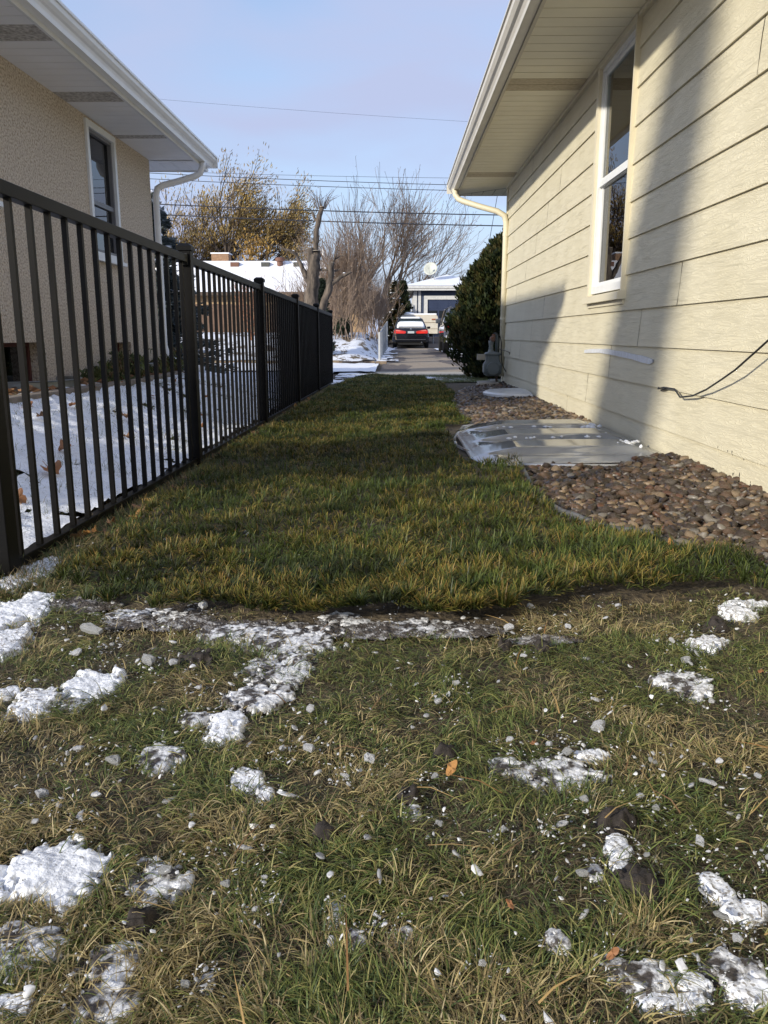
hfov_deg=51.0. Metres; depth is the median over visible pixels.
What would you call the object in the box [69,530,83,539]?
fallen leaf
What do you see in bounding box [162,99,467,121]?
overhead wire
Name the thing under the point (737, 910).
snow patch
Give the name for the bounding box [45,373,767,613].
sod grass
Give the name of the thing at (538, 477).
river rock
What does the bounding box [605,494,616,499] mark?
river rock
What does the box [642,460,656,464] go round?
river rock
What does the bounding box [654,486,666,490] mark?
river rock
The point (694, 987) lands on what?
snow patch
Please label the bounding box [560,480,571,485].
river rock
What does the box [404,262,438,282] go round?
bare tree
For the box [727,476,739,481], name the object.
river rock
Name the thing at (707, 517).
river rock
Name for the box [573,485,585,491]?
river rock
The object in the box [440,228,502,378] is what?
arborvitae
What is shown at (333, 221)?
overhead wire
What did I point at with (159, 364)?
garden plant
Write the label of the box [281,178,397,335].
bare shrub
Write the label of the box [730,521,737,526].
river rock
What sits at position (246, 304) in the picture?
red twig shrub
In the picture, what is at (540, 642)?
soil clod
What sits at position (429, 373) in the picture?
sidewalk
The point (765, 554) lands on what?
river rock
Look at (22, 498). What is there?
fallen leaf
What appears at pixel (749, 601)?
snow patch
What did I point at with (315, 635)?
ice patch
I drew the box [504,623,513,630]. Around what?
snow chunk
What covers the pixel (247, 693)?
ice patch
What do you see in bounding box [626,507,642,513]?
river rock
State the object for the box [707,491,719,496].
river rock
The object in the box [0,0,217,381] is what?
stucco house
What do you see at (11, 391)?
leaf litter
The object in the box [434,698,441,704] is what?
snow chunk
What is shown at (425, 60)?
sky
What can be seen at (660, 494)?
river rock
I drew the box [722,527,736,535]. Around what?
river rock
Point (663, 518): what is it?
river rock
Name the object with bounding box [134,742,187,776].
ice patch
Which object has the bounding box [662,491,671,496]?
river rock
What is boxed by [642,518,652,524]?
river rock
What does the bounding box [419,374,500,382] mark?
lawn grass
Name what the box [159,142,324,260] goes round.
autumn tree
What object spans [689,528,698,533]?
river rock
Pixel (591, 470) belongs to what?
river rock
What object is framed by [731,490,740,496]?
river rock
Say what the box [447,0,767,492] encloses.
cream house
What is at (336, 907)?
snow patch
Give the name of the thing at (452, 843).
dead stems
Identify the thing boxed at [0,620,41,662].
snow patch
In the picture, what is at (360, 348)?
garden snow
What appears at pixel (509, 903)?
fallen leaf
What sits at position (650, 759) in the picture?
snow chunk
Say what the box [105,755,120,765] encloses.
snow chunk
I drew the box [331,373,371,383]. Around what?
thin snow
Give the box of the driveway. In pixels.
[380,337,466,371]
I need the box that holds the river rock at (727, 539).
[722,537,731,541]
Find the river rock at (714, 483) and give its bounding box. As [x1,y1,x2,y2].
[710,481,718,485]
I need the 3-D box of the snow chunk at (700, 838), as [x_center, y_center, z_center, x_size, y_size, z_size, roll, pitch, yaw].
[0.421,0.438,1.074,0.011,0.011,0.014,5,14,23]
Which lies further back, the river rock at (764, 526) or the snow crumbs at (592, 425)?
the snow crumbs at (592, 425)
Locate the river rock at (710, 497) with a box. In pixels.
[706,495,715,499]
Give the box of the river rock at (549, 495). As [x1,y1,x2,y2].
[545,492,557,497]
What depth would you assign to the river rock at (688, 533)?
2.71 m
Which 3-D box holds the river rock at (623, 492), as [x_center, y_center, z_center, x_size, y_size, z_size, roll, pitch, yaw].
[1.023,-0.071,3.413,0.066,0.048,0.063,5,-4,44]
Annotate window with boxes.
[4,342,32,381]
[83,117,127,266]
[582,13,642,307]
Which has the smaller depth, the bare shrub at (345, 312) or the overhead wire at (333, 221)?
the bare shrub at (345, 312)
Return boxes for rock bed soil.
[552,463,745,555]
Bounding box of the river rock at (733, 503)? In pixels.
[726,501,738,508]
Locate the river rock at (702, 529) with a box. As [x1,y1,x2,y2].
[698,527,707,531]
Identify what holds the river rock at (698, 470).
on the river rocks at (475, 404)
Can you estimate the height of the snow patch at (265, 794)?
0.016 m
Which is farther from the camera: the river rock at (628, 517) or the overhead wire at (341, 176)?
the overhead wire at (341, 176)
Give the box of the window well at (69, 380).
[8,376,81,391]
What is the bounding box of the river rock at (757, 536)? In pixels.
[751,534,764,539]
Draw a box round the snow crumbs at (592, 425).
[496,422,642,447]
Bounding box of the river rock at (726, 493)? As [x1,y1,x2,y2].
[719,490,732,497]
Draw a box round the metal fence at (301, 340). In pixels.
[0,178,332,578]
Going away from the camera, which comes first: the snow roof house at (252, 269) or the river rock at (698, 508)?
the river rock at (698, 508)
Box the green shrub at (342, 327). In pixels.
[333,317,349,336]
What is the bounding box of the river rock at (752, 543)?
[746,542,760,547]
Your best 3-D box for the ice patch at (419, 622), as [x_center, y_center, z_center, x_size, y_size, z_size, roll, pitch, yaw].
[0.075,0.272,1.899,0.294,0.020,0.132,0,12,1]
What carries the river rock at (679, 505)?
on the rock bed soil
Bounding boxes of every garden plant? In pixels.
[80,363,134,381]
[96,353,142,377]
[108,345,153,376]
[141,363,161,373]
[150,357,182,372]
[152,345,183,371]
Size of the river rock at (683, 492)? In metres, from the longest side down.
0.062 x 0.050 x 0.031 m
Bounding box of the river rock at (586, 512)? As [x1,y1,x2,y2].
[577,509,591,515]
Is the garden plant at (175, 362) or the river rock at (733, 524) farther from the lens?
the garden plant at (175, 362)
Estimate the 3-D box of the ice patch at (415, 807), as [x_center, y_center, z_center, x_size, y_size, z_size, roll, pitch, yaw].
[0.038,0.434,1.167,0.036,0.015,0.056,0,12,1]
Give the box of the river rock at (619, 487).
[612,485,623,489]
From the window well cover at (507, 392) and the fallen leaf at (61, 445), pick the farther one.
the window well cover at (507, 392)
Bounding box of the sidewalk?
[367,372,470,375]
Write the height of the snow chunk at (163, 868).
0.009 m
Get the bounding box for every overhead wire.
[150,178,446,190]
[153,173,446,184]
[161,204,497,215]
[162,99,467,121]
[167,214,502,225]
[193,172,424,177]
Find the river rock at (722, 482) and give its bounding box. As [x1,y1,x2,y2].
[718,480,731,485]
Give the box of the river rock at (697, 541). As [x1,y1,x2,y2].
[691,539,703,543]
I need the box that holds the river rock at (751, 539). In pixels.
[745,537,756,542]
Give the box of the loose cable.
[657,339,767,397]
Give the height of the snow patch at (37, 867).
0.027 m
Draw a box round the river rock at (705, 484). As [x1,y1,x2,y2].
[698,481,711,488]
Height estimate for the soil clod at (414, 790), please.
0.034 m
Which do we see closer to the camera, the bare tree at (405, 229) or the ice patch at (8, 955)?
the ice patch at (8, 955)
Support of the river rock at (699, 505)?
on the rock bed soil
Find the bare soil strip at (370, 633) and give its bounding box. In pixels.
[47,596,582,646]
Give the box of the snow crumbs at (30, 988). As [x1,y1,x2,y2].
[0,530,767,1023]
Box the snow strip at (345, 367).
[220,362,378,371]
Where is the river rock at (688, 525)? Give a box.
[683,523,697,527]
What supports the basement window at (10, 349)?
in the stucco house at (91, 124)
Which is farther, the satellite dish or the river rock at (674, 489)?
the satellite dish
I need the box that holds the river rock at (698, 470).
[690,466,702,472]
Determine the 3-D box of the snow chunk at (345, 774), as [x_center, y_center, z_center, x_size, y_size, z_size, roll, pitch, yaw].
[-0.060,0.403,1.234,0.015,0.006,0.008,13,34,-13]
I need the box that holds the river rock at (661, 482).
[656,479,665,484]
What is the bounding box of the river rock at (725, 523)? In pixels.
[717,520,730,527]
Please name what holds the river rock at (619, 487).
on the rock bed soil
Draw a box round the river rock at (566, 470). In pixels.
[563,468,572,473]
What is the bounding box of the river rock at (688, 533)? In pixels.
[684,530,698,537]
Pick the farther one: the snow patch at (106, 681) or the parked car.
the parked car
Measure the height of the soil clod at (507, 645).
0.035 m
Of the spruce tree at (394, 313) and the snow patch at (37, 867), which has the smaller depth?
the snow patch at (37, 867)
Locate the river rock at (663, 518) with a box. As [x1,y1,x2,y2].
[659,514,671,523]
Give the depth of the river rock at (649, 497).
3.31 m
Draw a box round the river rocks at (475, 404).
[452,381,767,556]
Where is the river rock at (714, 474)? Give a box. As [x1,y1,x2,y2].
[711,472,726,476]
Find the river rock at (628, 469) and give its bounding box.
[620,466,632,472]
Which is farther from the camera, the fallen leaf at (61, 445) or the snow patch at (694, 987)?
the fallen leaf at (61, 445)
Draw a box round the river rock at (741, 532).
[734,529,752,536]
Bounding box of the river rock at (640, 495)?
[636,492,647,498]
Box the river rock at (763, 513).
[758,511,767,516]
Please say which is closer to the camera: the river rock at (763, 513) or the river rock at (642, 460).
the river rock at (763, 513)
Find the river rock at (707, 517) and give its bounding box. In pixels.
[703,514,719,522]
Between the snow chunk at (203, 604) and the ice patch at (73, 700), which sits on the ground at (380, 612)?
the ice patch at (73, 700)
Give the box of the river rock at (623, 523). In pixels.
[614,522,626,525]
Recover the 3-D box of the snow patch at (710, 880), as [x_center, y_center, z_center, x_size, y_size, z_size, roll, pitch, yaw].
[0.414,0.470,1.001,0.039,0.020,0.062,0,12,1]
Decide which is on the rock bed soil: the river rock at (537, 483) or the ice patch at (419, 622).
the river rock at (537, 483)
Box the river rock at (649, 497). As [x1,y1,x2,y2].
[642,494,656,500]
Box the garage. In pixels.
[407,275,461,336]
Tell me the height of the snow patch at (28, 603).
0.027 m
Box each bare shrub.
[268,256,306,301]
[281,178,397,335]
[302,246,405,339]
[352,263,398,340]
[353,269,403,338]
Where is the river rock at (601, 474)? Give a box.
[595,472,606,477]
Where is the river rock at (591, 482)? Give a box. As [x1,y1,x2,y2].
[585,479,596,486]
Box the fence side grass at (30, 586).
[0,382,339,598]
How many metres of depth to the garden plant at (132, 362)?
7.41 m
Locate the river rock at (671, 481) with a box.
[664,479,677,484]
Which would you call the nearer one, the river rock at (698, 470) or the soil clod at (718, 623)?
the soil clod at (718, 623)
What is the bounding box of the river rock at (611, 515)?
[608,512,621,518]
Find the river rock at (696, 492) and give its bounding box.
[690,489,704,495]
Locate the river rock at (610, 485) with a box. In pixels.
[605,483,616,488]
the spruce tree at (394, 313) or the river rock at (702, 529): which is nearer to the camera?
the river rock at (702, 529)
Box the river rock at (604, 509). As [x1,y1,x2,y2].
[596,506,613,512]
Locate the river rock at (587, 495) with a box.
[582,492,595,499]
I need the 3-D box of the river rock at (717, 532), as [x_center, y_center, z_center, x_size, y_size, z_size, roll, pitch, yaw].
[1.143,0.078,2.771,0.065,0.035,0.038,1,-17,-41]
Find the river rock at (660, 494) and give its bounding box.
[656,492,665,497]
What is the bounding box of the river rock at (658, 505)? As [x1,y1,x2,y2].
[650,502,662,509]
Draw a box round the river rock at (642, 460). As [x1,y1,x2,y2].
[640,458,649,462]
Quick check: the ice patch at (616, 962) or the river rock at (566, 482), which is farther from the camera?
the river rock at (566, 482)
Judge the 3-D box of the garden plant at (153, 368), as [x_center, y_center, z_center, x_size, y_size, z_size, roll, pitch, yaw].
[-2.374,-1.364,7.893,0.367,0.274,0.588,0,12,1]
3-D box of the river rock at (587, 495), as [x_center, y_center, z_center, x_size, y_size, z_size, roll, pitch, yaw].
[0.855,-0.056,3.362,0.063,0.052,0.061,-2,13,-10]
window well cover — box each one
[453,419,660,466]
[483,388,532,397]
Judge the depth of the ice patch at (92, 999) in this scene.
0.82 m
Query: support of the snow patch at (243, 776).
on the ground at (380, 612)
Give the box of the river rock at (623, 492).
[617,489,632,495]
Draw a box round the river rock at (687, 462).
[683,460,693,464]
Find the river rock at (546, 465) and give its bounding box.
[542,462,550,467]
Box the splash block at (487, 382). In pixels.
[476,380,498,385]
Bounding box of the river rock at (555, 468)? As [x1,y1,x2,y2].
[551,465,561,470]
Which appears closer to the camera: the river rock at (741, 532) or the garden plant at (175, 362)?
the river rock at (741, 532)
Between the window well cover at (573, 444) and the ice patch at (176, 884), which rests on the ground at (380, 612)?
the ice patch at (176, 884)
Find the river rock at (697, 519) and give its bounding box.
[688,517,701,522]
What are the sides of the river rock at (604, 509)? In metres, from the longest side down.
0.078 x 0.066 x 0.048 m
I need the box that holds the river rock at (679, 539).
[672,538,690,545]
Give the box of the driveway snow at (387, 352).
[375,347,397,361]
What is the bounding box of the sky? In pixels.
[60,0,509,332]
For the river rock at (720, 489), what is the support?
on the river rocks at (475, 404)
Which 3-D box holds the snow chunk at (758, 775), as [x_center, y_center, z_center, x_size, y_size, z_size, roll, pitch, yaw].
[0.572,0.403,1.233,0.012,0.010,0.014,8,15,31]
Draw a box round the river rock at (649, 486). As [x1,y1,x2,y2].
[645,485,653,488]
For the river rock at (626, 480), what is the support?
on the rock bed soil
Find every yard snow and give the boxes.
[10,372,278,548]
[204,371,333,391]
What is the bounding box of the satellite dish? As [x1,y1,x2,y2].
[424,262,436,279]
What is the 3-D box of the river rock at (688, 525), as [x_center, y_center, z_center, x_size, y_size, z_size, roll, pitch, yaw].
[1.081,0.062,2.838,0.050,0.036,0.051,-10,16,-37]
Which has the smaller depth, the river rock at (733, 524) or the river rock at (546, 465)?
the river rock at (733, 524)
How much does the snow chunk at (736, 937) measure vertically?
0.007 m
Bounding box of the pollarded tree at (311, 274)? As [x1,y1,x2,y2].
[276,187,351,310]
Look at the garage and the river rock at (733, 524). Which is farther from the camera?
the garage
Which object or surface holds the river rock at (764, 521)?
on the river rocks at (475, 404)
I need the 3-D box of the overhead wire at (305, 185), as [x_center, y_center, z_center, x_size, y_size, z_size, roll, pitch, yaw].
[0.407,-12.013,28.066,52.001,1.827,0.021,0,12,1]
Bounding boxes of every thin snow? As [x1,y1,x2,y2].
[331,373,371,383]
[427,376,500,381]
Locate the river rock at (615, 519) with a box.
[606,517,623,522]
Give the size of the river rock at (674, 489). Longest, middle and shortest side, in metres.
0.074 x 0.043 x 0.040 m
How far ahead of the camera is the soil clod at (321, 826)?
1.09 m
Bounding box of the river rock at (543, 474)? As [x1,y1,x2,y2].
[537,472,551,476]
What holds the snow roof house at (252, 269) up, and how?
on the ground at (380, 612)
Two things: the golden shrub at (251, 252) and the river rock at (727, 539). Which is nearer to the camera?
the river rock at (727, 539)
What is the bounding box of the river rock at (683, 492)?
[676,490,687,494]
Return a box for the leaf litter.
[8,370,183,394]
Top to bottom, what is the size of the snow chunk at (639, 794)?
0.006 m
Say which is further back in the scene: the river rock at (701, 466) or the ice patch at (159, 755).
the river rock at (701, 466)
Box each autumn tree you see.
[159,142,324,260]
[169,187,244,260]
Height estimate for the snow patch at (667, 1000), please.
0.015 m
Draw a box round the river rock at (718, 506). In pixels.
[716,504,732,513]
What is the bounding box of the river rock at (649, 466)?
[642,464,654,468]
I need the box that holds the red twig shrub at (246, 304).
[234,271,279,339]
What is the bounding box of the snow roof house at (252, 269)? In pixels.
[170,249,375,331]
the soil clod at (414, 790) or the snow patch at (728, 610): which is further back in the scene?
the snow patch at (728, 610)
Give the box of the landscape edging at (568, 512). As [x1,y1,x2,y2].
[452,394,767,576]
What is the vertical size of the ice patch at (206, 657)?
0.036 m
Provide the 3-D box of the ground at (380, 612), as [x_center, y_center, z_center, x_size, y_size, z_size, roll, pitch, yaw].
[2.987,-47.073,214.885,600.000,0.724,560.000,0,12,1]
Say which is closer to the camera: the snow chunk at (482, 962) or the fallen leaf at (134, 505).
the snow chunk at (482, 962)
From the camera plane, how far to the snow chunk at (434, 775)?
1.23 m
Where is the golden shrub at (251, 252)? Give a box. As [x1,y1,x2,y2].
[225,228,276,260]
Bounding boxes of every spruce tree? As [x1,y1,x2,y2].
[151,189,237,373]
[318,278,337,350]
[381,279,405,341]
[399,280,413,311]
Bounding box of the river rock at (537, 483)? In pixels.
[532,480,541,486]
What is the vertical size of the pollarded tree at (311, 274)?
4.249 m
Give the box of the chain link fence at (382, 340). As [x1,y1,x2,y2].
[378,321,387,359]
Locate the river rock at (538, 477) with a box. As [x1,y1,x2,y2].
[534,475,543,479]
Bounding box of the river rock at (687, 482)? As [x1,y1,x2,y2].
[683,479,691,485]
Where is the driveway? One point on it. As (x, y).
(421, 360)
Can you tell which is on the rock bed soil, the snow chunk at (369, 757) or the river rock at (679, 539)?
the river rock at (679, 539)
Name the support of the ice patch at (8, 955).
on the ground at (380, 612)
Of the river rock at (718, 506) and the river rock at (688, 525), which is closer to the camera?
the river rock at (688, 525)
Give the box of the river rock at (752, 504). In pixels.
[749,502,760,506]
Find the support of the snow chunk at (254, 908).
on the ground at (380, 612)
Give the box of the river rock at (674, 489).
[669,486,681,492]
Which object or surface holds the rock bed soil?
on the ground at (380, 612)
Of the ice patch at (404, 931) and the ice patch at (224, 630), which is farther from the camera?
the ice patch at (224, 630)
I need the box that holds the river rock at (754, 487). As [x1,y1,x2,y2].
[749,485,762,491]
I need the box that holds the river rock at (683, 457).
[679,456,688,460]
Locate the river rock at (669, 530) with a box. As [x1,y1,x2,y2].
[663,526,677,536]
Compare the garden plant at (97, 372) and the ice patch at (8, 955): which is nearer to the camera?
the ice patch at (8, 955)
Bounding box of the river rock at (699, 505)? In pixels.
[691,504,705,511]
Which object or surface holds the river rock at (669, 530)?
on the rock bed soil
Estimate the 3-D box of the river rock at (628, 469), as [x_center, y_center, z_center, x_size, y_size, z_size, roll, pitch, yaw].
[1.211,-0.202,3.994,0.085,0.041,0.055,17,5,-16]
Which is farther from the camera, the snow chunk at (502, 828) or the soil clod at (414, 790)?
the soil clod at (414, 790)
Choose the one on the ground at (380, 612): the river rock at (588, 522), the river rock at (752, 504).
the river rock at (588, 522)
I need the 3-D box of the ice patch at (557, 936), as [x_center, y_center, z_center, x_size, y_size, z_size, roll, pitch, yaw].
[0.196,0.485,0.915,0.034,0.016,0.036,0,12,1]
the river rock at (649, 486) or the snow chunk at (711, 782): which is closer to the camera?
the snow chunk at (711, 782)
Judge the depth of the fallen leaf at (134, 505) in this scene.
3.19 m
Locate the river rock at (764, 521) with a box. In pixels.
[758,519,767,524]
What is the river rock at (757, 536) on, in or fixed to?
on the river rocks at (475, 404)
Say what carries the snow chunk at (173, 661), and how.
on the ground at (380, 612)
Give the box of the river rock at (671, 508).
[668,506,677,511]
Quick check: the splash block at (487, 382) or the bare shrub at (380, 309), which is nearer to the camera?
the splash block at (487, 382)
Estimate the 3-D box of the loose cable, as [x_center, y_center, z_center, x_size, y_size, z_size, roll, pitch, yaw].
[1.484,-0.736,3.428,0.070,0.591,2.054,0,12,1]
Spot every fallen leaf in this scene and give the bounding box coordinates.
[18,488,26,503]
[40,460,61,473]
[58,439,73,450]
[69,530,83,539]
[106,517,118,523]
[132,499,145,509]
[446,760,456,775]
[506,899,513,908]
[606,947,618,959]
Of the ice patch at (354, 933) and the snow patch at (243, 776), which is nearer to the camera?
the ice patch at (354, 933)
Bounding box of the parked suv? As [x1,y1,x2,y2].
[436,306,455,352]
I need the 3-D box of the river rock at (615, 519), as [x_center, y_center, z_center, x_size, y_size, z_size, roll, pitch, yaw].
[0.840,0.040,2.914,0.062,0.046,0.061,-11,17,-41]
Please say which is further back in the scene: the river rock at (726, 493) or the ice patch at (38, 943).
the river rock at (726, 493)
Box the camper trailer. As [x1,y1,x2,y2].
[399,312,437,342]
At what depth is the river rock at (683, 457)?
4.04 m
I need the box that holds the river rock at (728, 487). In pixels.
[719,484,731,489]
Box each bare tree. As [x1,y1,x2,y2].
[325,219,391,285]
[328,156,483,297]
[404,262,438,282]
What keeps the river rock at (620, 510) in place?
on the rock bed soil
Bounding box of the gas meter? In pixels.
[477,333,509,381]
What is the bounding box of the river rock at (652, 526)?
[650,525,661,528]
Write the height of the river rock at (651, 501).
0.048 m
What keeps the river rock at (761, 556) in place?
on the rock bed soil
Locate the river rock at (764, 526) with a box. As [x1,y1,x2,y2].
[761,524,767,529]
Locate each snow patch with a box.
[0,556,62,593]
[0,591,58,633]
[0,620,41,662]
[0,685,22,701]
[0,832,116,923]
[0,992,35,1022]
[1,686,62,722]
[59,666,127,700]
[202,708,248,747]
[230,767,265,795]
[255,785,274,805]
[327,903,344,930]
[574,748,611,764]
[602,833,634,861]
[607,854,627,871]
[630,990,709,1019]
[675,971,713,998]
[684,635,729,655]
[697,872,736,908]
[718,604,759,622]
[719,898,767,927]
[722,973,767,1017]
[723,599,767,610]
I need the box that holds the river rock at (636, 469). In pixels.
[631,467,642,472]
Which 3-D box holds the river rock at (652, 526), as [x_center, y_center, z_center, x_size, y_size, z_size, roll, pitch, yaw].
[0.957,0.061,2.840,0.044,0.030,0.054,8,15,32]
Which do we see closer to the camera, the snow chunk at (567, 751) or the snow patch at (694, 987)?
the snow patch at (694, 987)
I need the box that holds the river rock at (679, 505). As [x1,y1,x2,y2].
[673,503,683,506]
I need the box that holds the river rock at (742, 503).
[737,498,752,507]
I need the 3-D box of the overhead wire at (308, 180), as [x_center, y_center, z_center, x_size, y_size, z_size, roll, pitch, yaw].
[0.407,-12.196,28.025,52.001,1.850,0.021,0,12,1]
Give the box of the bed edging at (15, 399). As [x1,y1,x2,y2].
[9,369,183,403]
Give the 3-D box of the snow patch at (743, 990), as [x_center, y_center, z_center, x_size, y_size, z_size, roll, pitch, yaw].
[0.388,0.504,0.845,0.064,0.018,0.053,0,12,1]
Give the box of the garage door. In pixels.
[427,300,458,336]
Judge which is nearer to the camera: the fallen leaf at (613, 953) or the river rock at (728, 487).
the fallen leaf at (613, 953)
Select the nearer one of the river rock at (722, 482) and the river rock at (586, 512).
the river rock at (586, 512)
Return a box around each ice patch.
[0,921,73,966]
[0,939,35,990]
[57,981,144,1023]
[58,696,93,712]
[69,939,144,987]
[92,607,216,631]
[117,856,196,908]
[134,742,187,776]
[169,647,225,674]
[178,711,210,729]
[197,623,256,645]
[198,971,217,993]
[221,679,295,715]
[229,625,359,655]
[233,650,317,691]
[314,611,370,625]
[344,928,370,951]
[369,617,479,638]
[388,925,414,948]
[401,804,421,821]
[488,756,528,781]
[513,755,612,798]
[543,928,573,955]
[583,864,603,883]
[595,953,627,989]
[617,958,679,1000]
[648,668,713,703]
[697,946,767,991]
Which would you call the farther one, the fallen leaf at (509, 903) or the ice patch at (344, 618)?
the ice patch at (344, 618)
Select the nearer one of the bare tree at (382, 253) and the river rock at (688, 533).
the river rock at (688, 533)
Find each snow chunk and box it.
[35,788,48,798]
[69,648,81,655]
[73,745,83,750]
[80,622,102,634]
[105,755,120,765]
[141,654,155,665]
[158,864,172,874]
[169,658,178,664]
[181,979,190,987]
[198,600,207,608]
[220,879,229,886]
[237,844,251,849]
[252,906,259,911]
[303,743,314,752]
[306,704,314,713]
[340,773,349,777]
[364,752,374,763]
[431,772,438,778]
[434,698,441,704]
[435,820,442,825]
[452,680,459,685]
[478,959,486,966]
[499,825,505,832]
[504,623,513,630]
[506,736,513,741]
[556,820,568,827]
[562,746,572,755]
[575,869,587,876]
[579,795,587,802]
[590,697,600,701]
[591,719,604,731]
[636,792,644,798]
[648,757,657,763]
[652,804,659,810]
[680,656,690,662]
[695,834,703,846]
[699,778,716,785]
[713,910,728,918]
[732,933,743,941]
[754,772,761,778]
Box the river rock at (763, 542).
[759,539,767,546]
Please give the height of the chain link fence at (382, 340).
1.400 m
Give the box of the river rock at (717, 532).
[711,529,722,535]
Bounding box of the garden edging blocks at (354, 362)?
[215,360,386,363]
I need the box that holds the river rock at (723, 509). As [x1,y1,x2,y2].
[717,505,734,514]
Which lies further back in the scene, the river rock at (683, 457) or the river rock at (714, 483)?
the river rock at (683, 457)
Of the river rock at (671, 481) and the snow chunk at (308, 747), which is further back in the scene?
the river rock at (671, 481)
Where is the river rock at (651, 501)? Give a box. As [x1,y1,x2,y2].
[644,498,656,504]
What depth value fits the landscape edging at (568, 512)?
2.91 m
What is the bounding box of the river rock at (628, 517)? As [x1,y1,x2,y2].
[625,515,636,519]
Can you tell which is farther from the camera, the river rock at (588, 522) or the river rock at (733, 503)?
the river rock at (733, 503)
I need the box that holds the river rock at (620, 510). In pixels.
[612,507,627,513]
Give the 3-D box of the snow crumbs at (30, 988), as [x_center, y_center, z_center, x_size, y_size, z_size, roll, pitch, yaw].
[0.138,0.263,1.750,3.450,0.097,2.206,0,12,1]
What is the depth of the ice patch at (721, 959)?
0.87 m
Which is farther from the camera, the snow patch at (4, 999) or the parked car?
the parked car
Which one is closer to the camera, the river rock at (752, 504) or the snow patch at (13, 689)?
the snow patch at (13, 689)
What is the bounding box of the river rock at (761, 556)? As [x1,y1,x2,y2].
[751,553,763,560]
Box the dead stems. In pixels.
[8,533,767,1023]
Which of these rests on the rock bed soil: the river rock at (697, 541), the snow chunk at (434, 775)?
the river rock at (697, 541)
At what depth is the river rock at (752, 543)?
2.56 m
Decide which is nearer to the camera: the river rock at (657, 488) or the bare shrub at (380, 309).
the river rock at (657, 488)
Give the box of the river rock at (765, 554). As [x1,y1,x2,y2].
[761,552,767,559]
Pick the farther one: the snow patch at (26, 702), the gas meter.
the gas meter
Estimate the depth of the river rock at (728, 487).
3.32 m
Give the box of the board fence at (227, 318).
[195,304,333,332]
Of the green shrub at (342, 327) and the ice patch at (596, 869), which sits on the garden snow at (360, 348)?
the green shrub at (342, 327)
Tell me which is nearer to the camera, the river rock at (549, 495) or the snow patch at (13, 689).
the snow patch at (13, 689)
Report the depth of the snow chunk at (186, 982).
0.84 m
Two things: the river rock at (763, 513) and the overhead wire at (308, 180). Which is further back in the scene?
the overhead wire at (308, 180)
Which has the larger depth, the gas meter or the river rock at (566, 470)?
the gas meter
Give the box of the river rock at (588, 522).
[586,520,596,525]
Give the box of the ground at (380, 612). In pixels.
[0,336,767,1023]
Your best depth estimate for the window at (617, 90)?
5.52 m
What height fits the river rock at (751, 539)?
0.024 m
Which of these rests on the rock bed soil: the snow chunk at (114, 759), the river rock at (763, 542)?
the river rock at (763, 542)
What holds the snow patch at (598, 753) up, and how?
on the ground at (380, 612)
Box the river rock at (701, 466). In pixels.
[695,464,705,470]
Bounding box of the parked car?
[389,317,430,347]
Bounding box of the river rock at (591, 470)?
[587,469,596,473]
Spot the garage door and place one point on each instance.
(434, 306)
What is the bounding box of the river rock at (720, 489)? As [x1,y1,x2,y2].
[715,488,726,491]
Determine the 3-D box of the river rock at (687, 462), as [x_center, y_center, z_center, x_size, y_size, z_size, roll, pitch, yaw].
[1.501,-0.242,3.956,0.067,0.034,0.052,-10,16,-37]
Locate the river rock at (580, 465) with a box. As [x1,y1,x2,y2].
[575,463,583,468]
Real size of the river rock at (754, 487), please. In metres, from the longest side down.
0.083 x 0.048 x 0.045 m
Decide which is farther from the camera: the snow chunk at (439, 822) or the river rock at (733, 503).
the river rock at (733, 503)
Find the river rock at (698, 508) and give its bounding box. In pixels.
[694,506,708,512]
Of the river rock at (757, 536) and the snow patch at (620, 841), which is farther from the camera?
the river rock at (757, 536)
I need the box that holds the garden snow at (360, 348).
[180,332,377,360]
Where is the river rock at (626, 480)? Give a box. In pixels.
[621,478,630,482]
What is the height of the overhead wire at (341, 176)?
1.317 m
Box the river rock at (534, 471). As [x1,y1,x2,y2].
[527,468,539,473]
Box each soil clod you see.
[124,906,161,941]
[311,820,336,848]
[392,784,423,807]
[431,742,458,766]
[497,637,513,655]
[531,639,552,657]
[588,806,637,834]
[609,863,666,910]
[702,616,729,636]
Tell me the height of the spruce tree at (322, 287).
2.223 m
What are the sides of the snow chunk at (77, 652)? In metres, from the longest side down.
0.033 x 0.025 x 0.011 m
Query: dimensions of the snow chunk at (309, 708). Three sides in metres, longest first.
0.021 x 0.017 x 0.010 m
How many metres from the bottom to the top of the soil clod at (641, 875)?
0.033 m

